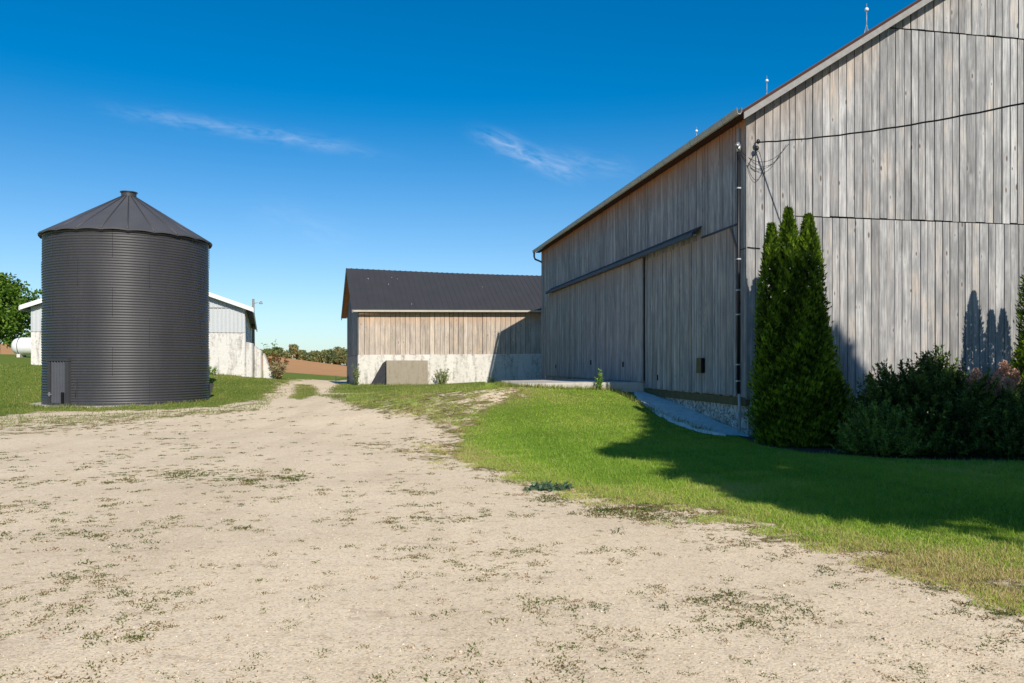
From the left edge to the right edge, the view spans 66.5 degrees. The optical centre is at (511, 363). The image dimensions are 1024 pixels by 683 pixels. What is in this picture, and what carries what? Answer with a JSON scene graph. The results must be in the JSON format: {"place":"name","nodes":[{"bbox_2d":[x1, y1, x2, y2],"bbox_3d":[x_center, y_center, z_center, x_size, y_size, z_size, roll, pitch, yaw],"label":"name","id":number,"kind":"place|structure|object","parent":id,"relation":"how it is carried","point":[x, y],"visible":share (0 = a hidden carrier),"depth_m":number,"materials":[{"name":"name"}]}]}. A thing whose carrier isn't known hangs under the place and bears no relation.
{"place":"outdoors","nodes":[
{"label":"outdoors","id":0,"kind":"place"},
{"bbox_2d":[0,363,485,427],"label":"lawn grass","id":1,"kind":"structure","parent":0,"point":[374,389],"depth_m":30.50,"materials":[{"name":"green plant"}]},
{"bbox_2d":[0,0,915,364],"label":"sky","id":2,"kind":"structure","parent":0,"point":[308,142],"materials":[{"name":"blue"}]},
{"bbox_2d":[0,344,1023,682],"bbox_3d":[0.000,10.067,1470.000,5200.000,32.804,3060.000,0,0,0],"label":"ground","id":3,"kind":"structure","parent":0,"point":[60,452],"depth_m":6.24,"materials":[{"name":"beige gravel"}]},
{"bbox_2d":[0,272,41,347],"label":"maple tree","id":4,"kind":"object","parent":3,"relation":"on","point":[13,321],"visible":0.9,"depth_m":74.37,"materials":[{"name":"green plant"}]},
{"bbox_2d":[11,337,30,356],"bbox_3d":[-35.101,-1.225,58.212,4.020,1.770,1.384,0,0,-6],"label":"propane tank","id":5,"kind":"object","parent":3,"relation":"on","point":[20,346],"visible":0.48,"depth_m":57.55,"materials":[{"name":"white metal"}]},
{"bbox_2d":[30,190,213,407],"bbox_3d":[-15.907,-2.647,32.397,7.255,8.975,7.240,0,0,-26],"label":"grain silo","id":6,"kind":"object","parent":3,"relation":"on","point":[125,313],"visible":0.98,"depth_m":29.78,"materials":[{"name":"black paint"}]},
{"bbox_2d":[47,361,64,402],"bbox_3d":[-17.235,0.690,29.529,0.920,1.580,0.088,0,0,24],"label":"door panel","id":7,"kind":"structure","parent":6,"relation":"in","point":[57,394],"depth_m":29.52,"materials":[{"name":"metal"}]},
{"bbox_2d":[19,292,256,375],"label":"white shed","id":8,"kind":"structure","parent":3,"relation":"on","point":[231,322],"depth_m":45.81,"materials":[{"name":"metal"}]},
{"bbox_2d":[210,366,217,374],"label":"tall weed","id":9,"kind":"object","parent":3,"relation":"on","point":[213,370],"visible":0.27,"depth_m":45.27,"materials":[{"name":"green plant"}]},
{"bbox_2d":[252,299,262,345],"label":"yard light pole","id":10,"kind":"object","parent":3,"relation":"on","point":[253,326],"visible":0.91,"depth_m":65.41,"materials":[{"name":"grey metal"}]},
{"bbox_2d":[246,342,273,378],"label":"wing wall","id":11,"kind":"structure","parent":3,"relation":"on","point":[253,361],"depth_m":46.48,"materials":[{"name":"concrete"}]},
{"bbox_2d":[260,349,270,355],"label":"field edge tree","id":12,"kind":"object","parent":3,"relation":"on","point":[269,353],"visible":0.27,"depth_m":222.14,"materials":[{"name":"green plant"}]},
{"bbox_2d":[263,340,277,360],"bbox_3d":[-15.079,-0.322,48.544,0.965,2.524,1.195,0,0,0],"label":"red leaf shrub","id":13,"kind":"object","parent":3,"relation":"on","point":[272,350],"visible":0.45,"depth_m":48.28,"materials":[{"name":"plant"}]},
{"bbox_2d":[264,352,288,378],"bbox_3d":[-14.477,0.079,47.519,1.561,1.764,1.523,0,0,23],"label":"red leaf shrub","id":14,"kind":"object","parent":3,"relation":"on","point":[278,358],"visible":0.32,"depth_m":47.42,"materials":[{"name":"brown plant"}]},
{"bbox_2d":[268,360,288,378],"bbox_3d":[-13.975,0.362,46.617,1.112,1.217,1.179,0,0,14],"label":"dry grass clump","id":15,"kind":"object","parent":3,"relation":"on","point":[278,371],"visible":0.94,"depth_m":46.42,"materials":[{"name":"plant"}]},
{"bbox_2d":[273,347,283,356],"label":"field edge tree","id":16,"kind":"object","parent":3,"relation":"on","point":[278,349],"visible":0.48,"depth_m":231.18,"materials":[{"name":"green plant"}]},
{"bbox_2d":[279,351,292,358],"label":"field edge tree","id":17,"kind":"object","parent":3,"relation":"on","point":[283,354],"visible":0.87,"depth_m":220.99,"materials":[{"name":"green plant"}]},
{"bbox_2d":[284,344,300,359],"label":"field edge tree","id":18,"kind":"object","parent":3,"relation":"on","point":[293,350],"visible":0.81,"depth_m":226.13,"materials":[{"name":"green plant"}]},
{"bbox_2d":[299,349,305,359],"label":"field edge tree","id":19,"kind":"object","parent":3,"relation":"on","point":[302,351],"visible":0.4,"depth_m":231.50,"materials":[{"name":"green plant"}]},
{"bbox_2d":[300,352,316,361],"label":"field edge tree","id":20,"kind":"object","parent":3,"relation":"on","point":[308,356],"visible":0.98,"depth_m":221.30,"materials":[{"name":"green plant"}]},
{"bbox_2d":[309,350,321,362],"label":"field edge tree","id":21,"kind":"object","parent":3,"relation":"on","point":[317,353],"visible":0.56,"depth_m":225.74,"materials":[{"name":"green plant"}]},
{"bbox_2d":[319,348,335,363],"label":"field edge tree","id":22,"kind":"object","parent":3,"relation":"on","point":[327,355],"visible":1,"depth_m":221.13,"materials":[{"name":"green plant"}]},
{"bbox_2d":[332,349,346,365],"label":"field edge tree","id":23,"kind":"object","parent":3,"relation":"on","point":[342,358],"visible":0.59,"depth_m":220.98,"materials":[{"name":"green plant"}]},
{"bbox_2d":[333,346,345,362],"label":"field edge tree","id":24,"kind":"object","parent":3,"relation":"on","point":[337,349],"visible":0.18,"depth_m":230.98,"materials":[{"name":"green plant"}]},
{"bbox_2d":[19,373,717,432],"bbox_3d":[-8.444,0.924,31.826,26.162,1.448,28.694,0,0,0],"label":"rough grass fringe","id":25,"kind":"object","parent":3,"relation":"on","point":[502,383],"visible":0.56,"depth_m":23.67,"materials":[{"name":"green plant"}]},
{"bbox_2d":[371,360,427,384],"bbox_3d":[-6.051,0.615,41.843,3.040,1.610,0.420,0,0,-17],"label":"concrete bulkhead","id":26,"kind":"object","parent":3,"relation":"on","point":[415,372],"visible":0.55,"depth_m":41.72,"materials":[{"name":"beige concrete"}]},
{"bbox_2d":[341,268,541,384],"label":"barn","id":27,"kind":"structure","parent":3,"relation":"on","point":[467,327],"depth_m":43.41,"materials":[{"name":"wood"}]},
{"bbox_2d":[353,367,359,384],"bbox_3d":[-8.300,0.556,41.356,0.455,1.254,0.484,0,0,30],"label":"climbing vine","id":28,"kind":"object","parent":27,"relation":"attached to","point":[356,381],"visible":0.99,"depth_m":41.28,"materials":[{"name":"green plant"}]},
{"bbox_2d":[434,367,451,383],"bbox_3d":[-3.764,0.698,42.357,1.023,1.028,0.916,0,0,0],"label":"tall weed","id":29,"kind":"object","parent":3,"relation":"on","point":[444,378],"visible":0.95,"depth_m":42.26,"materials":[{"name":"green plant"}]},
{"bbox_2d":[0,387,1023,682],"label":"yard weeds","id":30,"kind":"object","parent":3,"relation":"on","point":[616,509],"visible":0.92,"depth_m":6.49,"materials":[{"name":"green plant"}]},
{"bbox_2d":[0,451,1023,682],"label":"gravel stones","id":31,"kind":"object","parent":3,"relation":"on","point":[460,651],"visible":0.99,"depth_m":5.11,"materials":[{"name":"stone"}]},
{"bbox_2d":[523,480,574,491],"bbox_3d":[0.487,1.636,10.299,0.682,0.195,0.574,0,0,0],"label":"broadleaf weed","id":32,"kind":"object","parent":3,"relation":"on","point":[545,486],"visible":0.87,"depth_m":10.22,"materials":[{"name":"green plant"}]},
{"bbox_2d":[500,379,643,391],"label":"concrete ramp","id":33,"kind":"structure","parent":3,"relation":"on","point":[627,386],"depth_m":23.95,"materials":[{"name":"grey concrete"}]},
{"bbox_2d":[595,368,604,389],"bbox_3d":[2.656,0.464,23.718,0.275,0.698,0.443,0,0,33],"label":"tall weed","id":34,"kind":"object","parent":3,"relation":"on","point":[598,380],"visible":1,"depth_m":23.65,"materials":[{"name":"green plant"}]},
{"bbox_2d":[634,391,748,435],"bbox_3d":[4.199,1.288,20.534,1.010,0.920,6.750,0,0,-10],"label":"concrete apron","id":35,"kind":"object","parent":3,"relation":"on","point":[675,410],"visible":0.8,"depth_m":19.76,"materials":[{"name":"grey concrete"}]},
{"bbox_2d":[532,0,1023,434],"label":"wooden barn","id":36,"kind":"structure","parent":3,"relation":"on","point":[650,276],"depth_m":18.41,"materials":[{"name":"grey wood"}]},
{"bbox_2d":[545,258,643,381],"bbox_3d":[2.790,-1.334,30.426,0.075,3.792,13.480,0,0,-10],"label":"sliding door","id":37,"kind":"structure","parent":36,"relation":"in","point":[591,324],"depth_m":28.11,"materials":[{"name":"grey wood"}]},
{"bbox_2d":[645,228,736,395],"bbox_3d":[4.569,-1.210,20.788,0.129,3.880,6.000,0,0,-10],"label":"sliding door","id":38,"kind":"structure","parent":36,"relation":"in","point":[691,293],"depth_m":20.10,"materials":[{"name":"grey wood"}]},
{"bbox_2d":[759,103,1023,142],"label":"power cable","id":39,"kind":"object","parent":36,"relation":"attached to","point":[898,126],"visible":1,"depth_m":14.81,"materials":[{"name":"black rubber"}]},
{"bbox_2d":[742,205,856,447],"bbox_3d":[5.875,-0.695,15.860,2.364,5.119,2.085,0,0,0],"label":"arborvitae","id":40,"kind":"object","parent":3,"relation":"on","point":[799,398],"visible":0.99,"depth_m":15.63,"materials":[{"name":"green plant"}]},
{"bbox_2d":[829,396,931,456],"bbox_3d":[6.747,1.180,14.227,1.626,1.180,1.667,0,0,-44],"label":"yew bush","id":41,"kind":"object","parent":3,"relation":"on","point":[879,423],"visible":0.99,"depth_m":13.95,"materials":[{"name":"green plant"}]},
{"bbox_2d":[840,343,1023,457],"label":"yew bush","id":42,"kind":"object","parent":3,"relation":"on","point":[932,388],"visible":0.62,"depth_m":14.12,"materials":[{"name":"green plant"}]},
{"bbox_2d":[943,360,1023,454],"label":"flowering shrub","id":43,"kind":"object","parent":3,"relation":"on","point":[1013,381],"visible":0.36,"depth_m":14.39,"materials":[{"name":"pink plant"}]},
{"bbox_2d":[963,387,1023,459],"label":"yew bush","id":44,"kind":"object","parent":3,"relation":"on","point":[1009,413],"visible":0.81,"depth_m":13.61,"materials":[{"name":"green plant"}]},
{"bbox_2d":[1002,266,1023,387],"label":"arborvitae","id":45,"kind":"object","parent":3,"relation":"on","point":[1018,355],"visible":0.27,"depth_m":17.11,"materials":[{"name":"green plant"}]},
{"bbox_2d":[346,382,1023,615],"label":"lawn grass","id":46,"kind":"structure","parent":0,"point":[1011,544],"depth_m":10.71,"materials":[{"name":"green plant"}]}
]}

